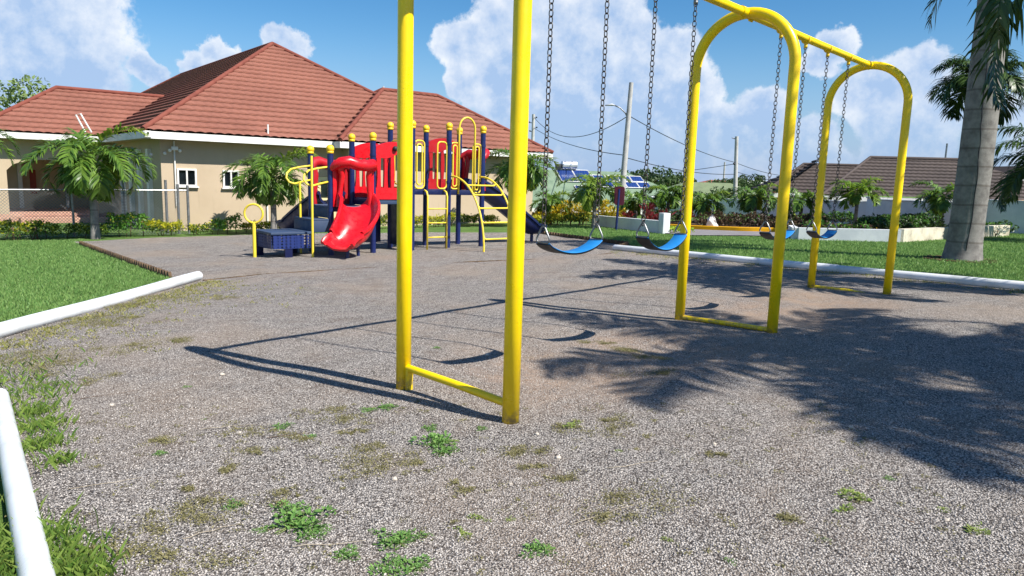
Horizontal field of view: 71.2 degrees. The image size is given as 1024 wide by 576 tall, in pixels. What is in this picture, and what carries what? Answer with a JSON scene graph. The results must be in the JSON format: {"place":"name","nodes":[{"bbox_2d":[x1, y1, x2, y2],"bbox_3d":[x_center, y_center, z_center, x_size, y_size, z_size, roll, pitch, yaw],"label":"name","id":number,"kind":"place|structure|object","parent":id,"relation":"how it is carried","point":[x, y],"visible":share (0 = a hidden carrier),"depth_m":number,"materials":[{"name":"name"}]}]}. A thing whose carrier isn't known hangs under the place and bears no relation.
{"place":"outdoors","nodes":[
{"label":"outdoors","id":0,"kind":"place"},
{"bbox_2d":[0,239,171,321],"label":"grass","id":1,"kind":"structure","parent":0,"point":[48,295],"depth_m":11.35,"materials":[{"name":"green plant"}]},
{"bbox_2d":[0,42,553,230],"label":"house","id":2,"kind":"structure","parent":0,"point":[203,125],"depth_m":26.59,"materials":[{"name":"red tile"}]},
{"bbox_2d":[176,168,198,187],"bbox_3d":[-10.529,-3.561,23.151,0.700,0.610,0.140,-5,11,-39],"label":"window","id":3,"kind":"structure","parent":2,"relation":"in","point":[185,177],"depth_m":23.16,"materials":[{"name":"white glass"}]},
{"bbox_2d":[221,170,238,188],"bbox_3d":[-9.440,-3.643,24.027,0.640,0.620,0.140,-5,11,-39],"label":"window","id":4,"kind":"structure","parent":2,"relation":"in","point":[228,177],"depth_m":24.00,"materials":[{"name":"white glass"}]},
{"bbox_2d":[318,177,335,218],"bbox_3d":[-6.833,-3.159,26.306,0.740,1.840,0.080,-5,11,-39],"label":"door","id":5,"kind":"structure","parent":2,"relation":"in","point":[324,193],"depth_m":26.14,"materials":[{"name":"glass"}]},
{"bbox_2d":[0,232,1023,575],"bbox_3d":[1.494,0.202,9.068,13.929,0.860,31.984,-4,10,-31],"label":"gravel bed","id":6,"kind":"object","parent":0,"point":[606,290],"visible":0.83,"depth_m":4.73,"materials":[{"name":"grey gravel"}]},
{"bbox_2d":[0,388,55,575],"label":"border pipe","id":7,"kind":"object","parent":6,"relation":"on","point":[32,554],"visible":0.98,"depth_m":3.04,"materials":[{"name":"white plastic"}]},
{"bbox_2d":[0,271,202,337],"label":"border pipe","id":8,"kind":"object","parent":6,"relation":"on","point":[23,323],"visible":0.95,"depth_m":8.17,"materials":[{"name":"white plastic"}]},
{"bbox_2d":[79,241,171,277],"bbox_3d":[-7.990,-0.633,14.402,0.050,0.332,8.079,-6,11,-39],"label":"garden edging","id":9,"kind":"object","parent":6,"relation":"on","point":[135,262],"visible":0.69,"depth_m":13.43,"materials":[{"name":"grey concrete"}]},
{"bbox_2d":[223,498,244,510],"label":"weed","id":10,"kind":"object","parent":6,"relation":"on","point":[233,504],"visible":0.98,"depth_m":3.19,"materials":[{"name":"green plant"}]},
{"bbox_2d":[272,421,295,430],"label":"weed","id":11,"kind":"object","parent":6,"relation":"on","point":[278,423],"visible":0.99,"depth_m":4.25,"materials":[{"name":"green plant"}]},
{"bbox_2d":[269,499,311,517],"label":"weed","id":12,"kind":"object","parent":6,"relation":"on","point":[291,507],"visible":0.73,"depth_m":3.17,"materials":[{"name":"green plant"}]},
{"bbox_2d":[270,505,336,534],"bbox_3d":[-0.884,0.982,3.043,0.294,0.068,0.254,-7,12,-43],"label":"weed","id":13,"kind":"object","parent":6,"relation":"on","point":[297,522],"visible":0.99,"depth_m":3.02,"materials":[{"name":"green plant"}]},
{"bbox_2d":[293,526,328,542],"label":"weed","id":14,"kind":"object","parent":6,"relation":"on","point":[309,531],"visible":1,"depth_m":2.92,"materials":[{"name":"green plant"}]},
{"bbox_2d":[329,544,360,562],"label":"weed","id":15,"kind":"object","parent":6,"relation":"on","point":[355,553],"visible":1,"depth_m":2.77,"materials":[{"name":"green plant"}]},
{"bbox_2d":[377,403,397,410],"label":"weed","id":16,"kind":"object","parent":6,"relation":"on","point":[386,406],"visible":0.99,"depth_m":4.63,"materials":[{"name":"green plant"}]},
{"bbox_2d":[366,552,418,575],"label":"weed","id":17,"kind":"object","parent":6,"relation":"on","point":[386,568],"visible":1,"depth_m":2.67,"materials":[{"name":"green plant"}]},
{"bbox_2d":[373,528,411,550],"bbox_3d":[-0.492,1.014,2.891,0.163,0.044,0.189,-6,11,-40],"label":"weed","id":18,"kind":"object","parent":6,"relation":"on","point":[395,540],"visible":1,"depth_m":2.89,"materials":[{"name":"green plant"}]},
{"bbox_2d":[243,117,546,257],"bbox_3d":[-2.205,-2.362,16.776,7.441,3.413,4.847,0,9,-14],"label":"play structure","id":19,"kind":"object","parent":6,"relation":"on","point":[351,226],"visible":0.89,"depth_m":16.30,"materials":[{"name":"blue paint"}]},
{"bbox_2d":[202,252,612,280],"bbox_3d":[-1.188,-0.443,13.656,8.882,0.118,0.562,-4,11,-34],"label":"garden edging","id":20,"kind":"object","parent":6,"relation":"on","point":[350,268],"visible":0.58,"depth_m":12.36,"materials":[{"name":"grey concrete"}]},
{"bbox_2d":[394,553,434,573],"bbox_3d":[-0.370,1.045,2.697,0.159,0.037,0.146,1,9,-6],"label":"weed","id":21,"kind":"object","parent":6,"relation":"on","point":[418,558],"visible":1,"depth_m":2.71,"materials":[{"name":"green plant"}]},
{"bbox_2d":[397,528,433,542],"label":"weed","id":22,"kind":"object","parent":6,"relation":"on","point":[409,535],"visible":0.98,"depth_m":2.93,"materials":[{"name":"green plant"}]},
{"bbox_2d":[409,430,456,449],"bbox_3d":[-0.439,0.861,4.026,0.286,0.066,0.247,2,9,0],"label":"weed","id":23,"kind":"object","parent":6,"relation":"on","point":[435,436],"visible":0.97,"depth_m":4.03,"materials":[{"name":"green plant"}]},
{"bbox_2d":[431,443,461,456],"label":"weed","id":24,"kind":"object","parent":6,"relation":"on","point":[442,450],"visible":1,"depth_m":3.89,"materials":[{"name":"green plant"}]},
{"bbox_2d":[0,294,1020,575],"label":"moss","id":25,"kind":"object","parent":6,"relation":"on","point":[462,490],"visible":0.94,"depth_m":3.65,"materials":[{"name":"green plant"}]},
{"bbox_2d":[0,250,1023,381],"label":"grass","id":26,"kind":"structure","parent":6,"relation":"on","point":[54,327],"depth_m":8.18,"materials":[{"name":"green plant"}]},
{"bbox_2d":[518,538,557,558],"bbox_3d":[0.099,1.034,2.811,0.169,0.039,0.146,-5,11,-37],"label":"weed","id":27,"kind":"object","parent":6,"relation":"on","point":[539,547],"visible":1,"depth_m":2.82,"materials":[{"name":"green plant"}]},
{"bbox_2d":[396,0,912,423],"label":"swing set","id":28,"kind":"object","parent":6,"relation":"on","point":[508,401],"visible":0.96,"depth_m":4.97,"materials":[{"name":"yellow paint"}]},
{"bbox_2d":[536,0,608,254],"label":"swing","id":29,"kind":"object","parent":28,"relation":"hanging from","point":[590,244],"visible":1,"depth_m":5.39,"materials":[{"name":"metal"}]},
{"bbox_2d":[636,0,697,250],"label":"swing","id":30,"kind":"object","parent":28,"relation":"hanging from","point":[676,240],"visible":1,"depth_m":6.32,"materials":[{"name":"metal"}]},
{"bbox_2d":[759,30,810,239],"bbox_3d":[3.090,-1.702,8.071,0.138,2.324,0.734,10,12,42],"label":"swing","id":31,"kind":"object","parent":28,"relation":"hanging from","point":[769,236],"visible":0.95,"depth_m":8.03,"materials":[{"name":"metal"}]},
{"bbox_2d":[806,45,853,238],"bbox_3d":[4.053,-1.812,9.102,0.138,2.364,0.784,10,12,42],"label":"swing","id":32,"kind":"object","parent":28,"relation":"hanging from","point":[828,233],"visible":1,"depth_m":9.11,"materials":[{"name":"metal"}]},
{"bbox_2d":[612,245,1023,289],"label":"border pipe","id":33,"kind":"object","parent":6,"relation":"on","point":[991,283],"visible":0.81,"depth_m":12.54,"materials":[{"name":"white plastic"}]},
{"bbox_2d":[831,503,855,512],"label":"weed","id":34,"kind":"object","parent":6,"relation":"on","point":[844,509],"visible":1,"depth_m":3.18,"materials":[{"name":"green plant"}]},
{"bbox_2d":[834,486,871,502],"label":"weed","id":35,"kind":"object","parent":6,"relation":"on","point":[845,491],"visible":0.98,"depth_m":3.31,"materials":[{"name":"green plant"}]},
{"bbox_2d":[962,521,990,534],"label":"weed","id":36,"kind":"object","parent":6,"relation":"on","point":[969,528],"visible":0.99,"depth_m":2.98,"materials":[{"name":"green plant"}]},
{"bbox_2d":[0,192,1023,575],"bbox_3d":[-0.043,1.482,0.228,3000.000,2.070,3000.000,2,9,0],"label":"lawn","id":37,"kind":"structure","parent":0,"point":[488,228],"depth_m":20.71,"materials":[{"name":"green plant"}]},
{"bbox_2d":[0,129,20,166],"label":"palm tree","id":38,"kind":"object","parent":37,"relation":"on","point":[8,137],"visible":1,"depth_m":20.39,"materials":[{"name":"green plant"}]},
{"bbox_2d":[0,74,50,110],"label":"tree","id":39,"kind":"object","parent":37,"relation":"on","point":[19,94],"visible":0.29,"depth_m":45.97,"materials":[{"name":"green plant"}]},
{"bbox_2d":[0,218,62,239],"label":"hedge","id":40,"kind":"object","parent":37,"relation":"on","point":[17,227],"visible":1,"depth_m":18.81,"materials":[{"name":"green plant"}]},
{"bbox_2d":[0,343,129,575],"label":"grass","id":41,"kind":"structure","parent":37,"relation":"on","point":[65,564],"depth_m":3.15,"materials":[{"name":"green plant"}]},
{"bbox_2d":[63,221,109,237],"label":"hedge","id":42,"kind":"object","parent":37,"relation":"on","point":[76,227],"visible":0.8,"depth_m":19.62,"materials":[{"name":"green plant"}]},
{"bbox_2d":[19,123,157,238],"bbox_3d":[-11.288,-2.753,19.107,3.251,3.311,3.398,2,9,0],"label":"palm tree","id":43,"kind":"object","parent":37,"relation":"on","point":[81,174],"visible":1,"depth_m":18.74,"materials":[{"name":"green plant"}]},
{"bbox_2d":[0,180,190,237],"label":"chain link fence","id":44,"kind":"object","parent":37,"relation":"on","point":[165,190],"visible":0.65,"depth_m":20.25,"materials":[{"name":"metal"}]},
{"bbox_2d":[105,211,149,236],"bbox_3d":[-10.938,-1.802,20.403,1.131,0.790,0.896,-6,11,-40],"label":"shrub","id":45,"kind":"object","parent":37,"relation":"on","point":[124,218],"visible":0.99,"depth_m":20.27,"materials":[{"name":"green plant"}]},
{"bbox_2d":[141,218,186,235],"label":"shrub","id":46,"kind":"object","parent":37,"relation":"on","point":[165,226],"visible":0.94,"depth_m":20.85,"materials":[{"name":"yellow plant"}]},
{"bbox_2d":[185,220,215,234],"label":"shrub","id":47,"kind":"object","parent":37,"relation":"on","point":[193,228],"visible":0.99,"depth_m":21.50,"materials":[{"name":"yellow plant"}]},
{"bbox_2d":[209,213,242,233],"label":"shrub","id":48,"kind":"object","parent":37,"relation":"on","point":[231,219],"visible":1,"depth_m":21.95,"materials":[{"name":"green plant"}]},
{"bbox_2d":[237,220,281,233],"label":"hedge","id":49,"kind":"object","parent":37,"relation":"on","point":[259,225],"visible":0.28,"depth_m":22.65,"materials":[{"name":"green plant"}]},
{"bbox_2d":[220,146,321,228],"bbox_3d":[-7.426,-2.947,22.225,3.030,2.930,3.198,2,9,0],"label":"palm tree","id":50,"kind":"object","parent":37,"relation":"on","point":[262,180],"visible":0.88,"depth_m":21.63,"materials":[{"name":"green plant"}]},
{"bbox_2d":[334,212,499,227],"bbox_3d":[-3.356,-2.523,26.657,7.170,0.685,0.746,-5,11,-38],"label":"hedge","id":51,"kind":"object","parent":37,"relation":"on","point":[487,218],"visible":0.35,"depth_m":27.37,"materials":[{"name":"green plant"}]},
{"bbox_2d":[479,147,560,193],"bbox_3d":[0.275,-3.741,27.230,3.210,3.210,3.205,2,9,0],"label":"palm tree","id":52,"kind":"object","parent":37,"relation":"on","point":[535,174],"visible":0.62,"depth_m":26.83,"materials":[{"name":"green plant"}]},
{"bbox_2d":[529,114,537,140],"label":"utility pole","id":53,"kind":"object","parent":37,"relation":"on","point":[533,129],"visible":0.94,"depth_m":58.59,"materials":[{"name":"concrete"}]},
{"bbox_2d":[529,190,572,223],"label":"palm tree","id":54,"kind":"object","parent":37,"relation":"on","point":[555,198],"visible":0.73,"depth_m":29.00,"materials":[{"name":"green plant"}]},
{"bbox_2d":[541,203,572,224],"bbox_3d":[1.826,-2.974,28.701,1.309,1.000,1.127,2,9,0],"label":"croton","id":55,"kind":"object","parent":37,"relation":"on","point":[558,206],"visible":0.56,"depth_m":28.61,"materials":[{"name":"yellow plant"}]},
{"bbox_2d":[531,212,590,225],"bbox_3d":[1.875,-2.742,28.250,2.588,0.710,0.796,1,9,-3],"label":"hedge","id":56,"kind":"object","parent":37,"relation":"on","point":[561,218],"visible":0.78,"depth_m":28.08,"materials":[{"name":"green plant"}]},
{"bbox_2d":[559,200,582,223],"bbox_3d":[2.317,-3.030,28.748,1.388,1.099,1.463,2,9,0],"label":"croton","id":57,"kind":"object","parent":37,"relation":"on","point":[574,207],"visible":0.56,"depth_m":28.74,"materials":[{"name":"yellow plant"}]},
{"bbox_2d":[569,204,592,223],"bbox_3d":[2.875,-2.971,28.930,1.154,0.939,1.310,7,10,29],"label":"croton","id":58,"kind":"object","parent":37,"relation":"on","point":[578,211],"visible":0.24,"depth_m":28.86,"materials":[{"name":"yellow plant"}]},
{"bbox_2d":[542,231,628,245],"bbox_3d":[1.855,-1.459,20.892,0.839,0.290,7.064,-1,9,-18],"label":"garden edging","id":59,"kind":"object","parent":37,"relation":"on","point":[619,242],"visible":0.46,"depth_m":20.63,"materials":[{"name":"brown concrete"}]},
{"bbox_2d":[555,173,630,227],"bbox_3d":[3.034,-3.174,26.727,2.878,2.250,2.636,2,9,0],"label":"palm tree","id":60,"kind":"object","parent":37,"relation":"on","point":[586,198],"visible":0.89,"depth_m":26.42,"materials":[{"name":"green plant"}]},
{"bbox_2d":[591,199,613,214],"bbox_3d":[3.769,-3.101,29.137,1.391,1.150,1.200,3,9,11],"label":"croton","id":61,"kind":"object","parent":37,"relation":"on","point":[606,201],"visible":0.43,"depth_m":28.95,"materials":[{"name":"yellow plant"}]},
{"bbox_2d":[532,161,673,214],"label":"house","id":62,"kind":"structure","parent":37,"relation":"on","point":[565,169],"depth_m":41.57,"materials":[{"name":"white"}]},
{"bbox_2d":[596,206,627,216],"bbox_3d":[4.117,-2.904,28.797,1.160,0.859,1.326,-5,11,-38],"label":"croton","id":63,"kind":"object","parent":37,"relation":"on","point":[611,212],"visible":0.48,"depth_m":28.64,"materials":[{"name":"yellow plant"}]},
{"bbox_2d":[605,82,632,199],"bbox_3d":[4.864,-6.111,33.365,1.278,6.808,0.312,0,9,-13],"label":"street lamp","id":64,"kind":"object","parent":37,"relation":"on","point":[626,140],"visible":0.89,"depth_m":33.18,"materials":[{"name":"concrete"}]},
{"bbox_2d":[628,158,733,174],"bbox_3d":[10.344,-6.938,41.379,0.038,0.530,18.886,7,10,32],"label":"overhead wire","id":65,"kind":"object","parent":64,"relation":"attached to","point":[677,169],"visible":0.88,"depth_m":38.99,"materials":[{"name":"metal"}]},
{"bbox_2d":[631,117,734,162],"bbox_3d":[10.398,-8.316,41.166,0.038,1.540,18.818,7,10,31],"label":"overhead wire","id":66,"kind":"object","parent":64,"relation":"attached to","point":[677,141],"visible":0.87,"depth_m":38.12,"materials":[{"name":"metal"}]},
{"bbox_2d":[614,186,624,229],"bbox_3d":[3.788,-2.757,25.483,0.370,1.711,0.162,5,9,22],"label":"sign","id":67,"kind":"object","parent":37,"relation":"on","point":[619,193],"visible":0.9,"depth_m":25.43,"materials":[{"name":"blue paint"}]},
{"bbox_2d":[596,213,670,233],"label":"planter wall","id":68,"kind":"structure","parent":37,"relation":"on","point":[661,225],"depth_m":25.02,"materials":[{"name":"white paint"}]},
{"bbox_2d":[615,165,696,186],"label":"tree","id":69,"kind":"object","parent":37,"relation":"on","point":[667,181],"visible":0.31,"depth_m":76.22,"materials":[{"name":"green plant"}]},
{"bbox_2d":[649,208,692,222],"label":"hedge","id":70,"kind":"object","parent":37,"relation":"on","point":[675,217],"visible":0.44,"depth_m":29.19,"materials":[{"name":"green plant"}]},
{"bbox_2d":[667,182,755,199],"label":"house","id":71,"kind":"structure","parent":37,"relation":"on","point":[704,187],"depth_m":60.59,"materials":[{"name":"paint"}]},
{"bbox_2d":[693,186,746,198],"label":"tree","id":72,"kind":"object","parent":37,"relation":"on","point":[725,195],"visible":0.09,"depth_m":57.49,"materials":[{"name":"green plant"}]},
{"bbox_2d":[733,136,738,198],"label":"utility pole","id":73,"kind":"object","parent":37,"relation":"on","point":[735,176],"visible":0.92,"depth_m":49.11,"materials":[{"name":"concrete"}]},
{"bbox_2d":[706,178,765,188],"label":"tree","id":74,"kind":"object","parent":37,"relation":"on","point":[743,183],"visible":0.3,"depth_m":73.91,"materials":[{"name":"green plant"}]},
{"bbox_2d":[738,173,765,182],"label":"tree","id":75,"kind":"object","parent":37,"relation":"on","point":[751,179],"visible":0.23,"depth_m":90.66,"materials":[{"name":"green plant"}]},
{"bbox_2d":[547,225,1023,280],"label":"grass","id":76,"kind":"structure","parent":37,"relation":"on","point":[861,253],"depth_m":17.19,"materials":[{"name":"green plant"}]},
{"bbox_2d":[647,196,1023,233],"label":"boundary wall","id":77,"kind":"structure","parent":37,"relation":"on","point":[1013,213],"depth_m":30.11,"materials":[{"name":"white paint"}]},
{"bbox_2d":[745,143,1023,201],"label":"house","id":78,"kind":"structure","parent":37,"relation":"on","point":[940,171],"depth_m":40.10,"materials":[{"name":"tile"}]},
{"bbox_2d":[788,225,1009,241],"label":"planter wall","id":79,"kind":"structure","parent":37,"relation":"on","point":[907,234],"depth_m":21.14,"materials":[{"name":"white paint"}]},
{"bbox_2d":[922,255,995,263],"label":"bare earth","id":80,"kind":"structure","parent":37,"relation":"on","point":[931,256],"depth_m":15.44,"materials":[{"name":"soil"}]},
{"bbox_2d":[916,166,1023,200],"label":"house","id":81,"kind":"structure","parent":37,"relation":"on","point":[1003,169],"depth_m":42.58,"materials":[{"name":"tile"}]},
{"bbox_2d":[941,0,1004,261],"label":"royal palm","id":82,"kind":"object","parent":37,"relation":"on","point":[965,233],"visible":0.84,"depth_m":14.87,"materials":[{"name":"grey plant"}]},
{"bbox_2d":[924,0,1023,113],"bbox_3d":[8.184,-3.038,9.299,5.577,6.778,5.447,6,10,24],"label":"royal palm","id":83,"kind":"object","parent":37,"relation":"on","point":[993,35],"visible":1,"depth_m":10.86,"materials":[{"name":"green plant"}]},
{"bbox_2d":[925,49,1023,126],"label":"royal palm","id":84,"kind":"object","parent":37,"relation":"on","point":[957,84],"visible":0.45,"depth_m":21.56,"materials":[{"name":"green plant"}]},
{"bbox_2d":[989,123,1023,211],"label":"royal palm","id":85,"kind":"object","parent":37,"relation":"on","point":[1012,180],"visible":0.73,"depth_m":22.08,"materials":[{"name":"green plant"}]},
{"bbox_2d":[0,0,1023,181],"label":"sky","id":86,"kind":"structure","parent":0,"point":[462,54],"materials":[{"name":"blue"}]},
{"bbox_2d":[669,228,774,235],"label":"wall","id":87,"kind":"structure","parent":0,"point":[713,232],"depth_m":24.02,"materials":[{"name":"concrete"}]},
{"bbox_2d":[670,224,944,231],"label":"kerb","id":88,"kind":"structure","parent":87,"relation":"on","point":[763,229],"depth_m":25.28,"materials":[{"name":"yellow paint"}]},
{"bbox_2d":[670,219,852,227],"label":"planting soil","id":89,"kind":"structure","parent":0,"point":[693,223],"depth_m":29.00,"materials":[{"name":"brown soil"}]},
{"bbox_2d":[620,210,635,217],"bbox_3d":[4.689,-2.757,28.237,0.897,0.737,0.547,6,10,25],"label":"cordyline","id":90,"kind":"object","parent":89,"relation":"on","point":[629,214],"visible":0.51,"depth_m":28.19,"materials":[{"name":"red plant"}]},
{"bbox_2d":[609,185,660,217],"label":"palm tree","id":91,"kind":"object","parent":89,"relation":"on","point":[631,204],"visible":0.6,"depth_m":29.92,"materials":[{"name":"green plant"}]},
{"bbox_2d":[639,202,654,219],"bbox_3d":[5.346,-2.901,28.091,0.717,1.066,0.613,2,9,0],"label":"cordyline","id":92,"kind":"object","parent":89,"relation":"on","point":[647,212],"visible":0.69,"depth_m":27.95,"materials":[{"name":"red plant"}]},
{"bbox_2d":[647,184,694,210],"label":"palm tree","id":93,"kind":"object","parent":89,"relation":"on","point":[664,196],"visible":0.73,"depth_m":30.19,"materials":[{"name":"green plant"}]},
{"bbox_2d":[692,190,730,215],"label":"palm tree","id":94,"kind":"object","parent":89,"relation":"on","point":[702,204],"visible":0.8,"depth_m":30.39,"materials":[{"name":"green plant"}]},
{"bbox_2d":[706,215,717,225],"bbox_3d":[7.229,-2.293,25.889,0.527,0.737,0.440,2,9,0],"label":"boulder","id":95,"kind":"object","parent":89,"relation":"on","point":[711,220],"visible":0.62,"depth_m":25.73,"materials":[{"name":"stone"}]},
{"bbox_2d":[691,209,765,226],"bbox_3d":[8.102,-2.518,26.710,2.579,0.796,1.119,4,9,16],"label":"shrub bed","id":96,"kind":"object","parent":89,"relation":"on","point":[728,218],"visible":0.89,"depth_m":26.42,"materials":[{"name":"brown plant"}]},
{"bbox_2d":[728,182,778,224],"bbox_3d":[9.899,-3.375,29.468,2.123,2.000,2.248,5,10,23],"label":"palm tree","id":97,"kind":"object","parent":89,"relation":"on","point":[751,202],"visible":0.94,"depth_m":29.08,"materials":[{"name":"green plant"}]},
{"bbox_2d":[755,213,829,227],"bbox_3d":[10.470,-2.451,26.621,2.583,0.713,1.102,0,9,-8],"label":"shrub bed","id":98,"kind":"object","parent":89,"relation":"on","point":[800,218],"visible":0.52,"depth_m":26.40,"materials":[{"name":"brown plant"}]},
{"bbox_2d":[773,187,831,226],"bbox_3d":[11.051,-2.973,27.432,2.103,1.810,2.144,2,9,0],"label":"palm tree","id":99,"kind":"object","parent":89,"relation":"on","point":[807,198],"visible":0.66,"depth_m":27.03,"materials":[{"name":"green plant"}]},
{"bbox_2d":[826,176,888,225],"bbox_3d":[12.508,-2.972,26.066,2.155,2.236,2.310,2,9,0],"label":"palm tree","id":100,"kind":"object","parent":89,"relation":"on","point":[853,195],"visible":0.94,"depth_m":25.82,"materials":[{"name":"green plant"}]},
{"bbox_2d":[804,210,933,225],"bbox_3d":[14.514,-2.857,29.770,5.372,0.826,1.156,9,11,40],"label":"shrub bed","id":101,"kind":"object","parent":89,"relation":"on","point":[846,216],"visible":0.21,"depth_m":29.98,"materials":[{"name":"green plant"}]},
{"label":"corner bed soil","id":102,"kind":"structure","parent":0,"visible":0},
{"bbox_2d":[801,217,872,228],"bbox_3d":[10.310,-1.914,22.687,2.076,0.752,1.135,4,9,13],"label":"shrub bed","id":103,"kind":"object","parent":102,"relation":"on","point":[825,224],"visible":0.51,"depth_m":22.52,"materials":[{"name":"green plant"}]},
{"bbox_2d":[854,213,910,228],"bbox_3d":[12.661,-2.175,24.413,2.840,0.839,1.082,-6,12,-41],"label":"shrub bed","id":104,"kind":"object","parent":102,"relation":"on","point":[881,221],"visible":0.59,"depth_m":23.77,"materials":[{"name":"green plant"}]},
{"bbox_2d":[878,211,945,228],"bbox_3d":[14.384,-2.345,25.669,3.483,0.886,1.213,-5,11,-37],"label":"shrub bed","id":105,"kind":"object","parent":102,"relation":"on","point":[922,220],"visible":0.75,"depth_m":25.64,"materials":[{"name":"green plant"}]},
{"bbox_2d":[908,180,954,223],"bbox_3d":[16.425,-3.050,27.459,2.166,2.148,2.431,-3,10,-30],"label":"palm tree","id":106,"kind":"object","parent":102,"relation":"on","point":[940,205],"visible":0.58,"depth_m":27.20,"materials":[{"name":"green plant"}]},
{"bbox_2d":[945,220,1018,232],"bbox_3d":[16.646,-2.168,25.490,3.932,0.677,1.002,-4,10,-32],"label":"shrub bed","id":107,"kind":"object","parent":102,"relation":"on","point":[1003,222],"visible":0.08,"depth_m":26.06,"materials":[{"name":"green plant"}]},
{"bbox_2d":[988,224,1013,235],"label":"shrub","id":108,"kind":"object","parent":102,"relation":"on","point":[998,229],"visible":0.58,"depth_m":24.50,"materials":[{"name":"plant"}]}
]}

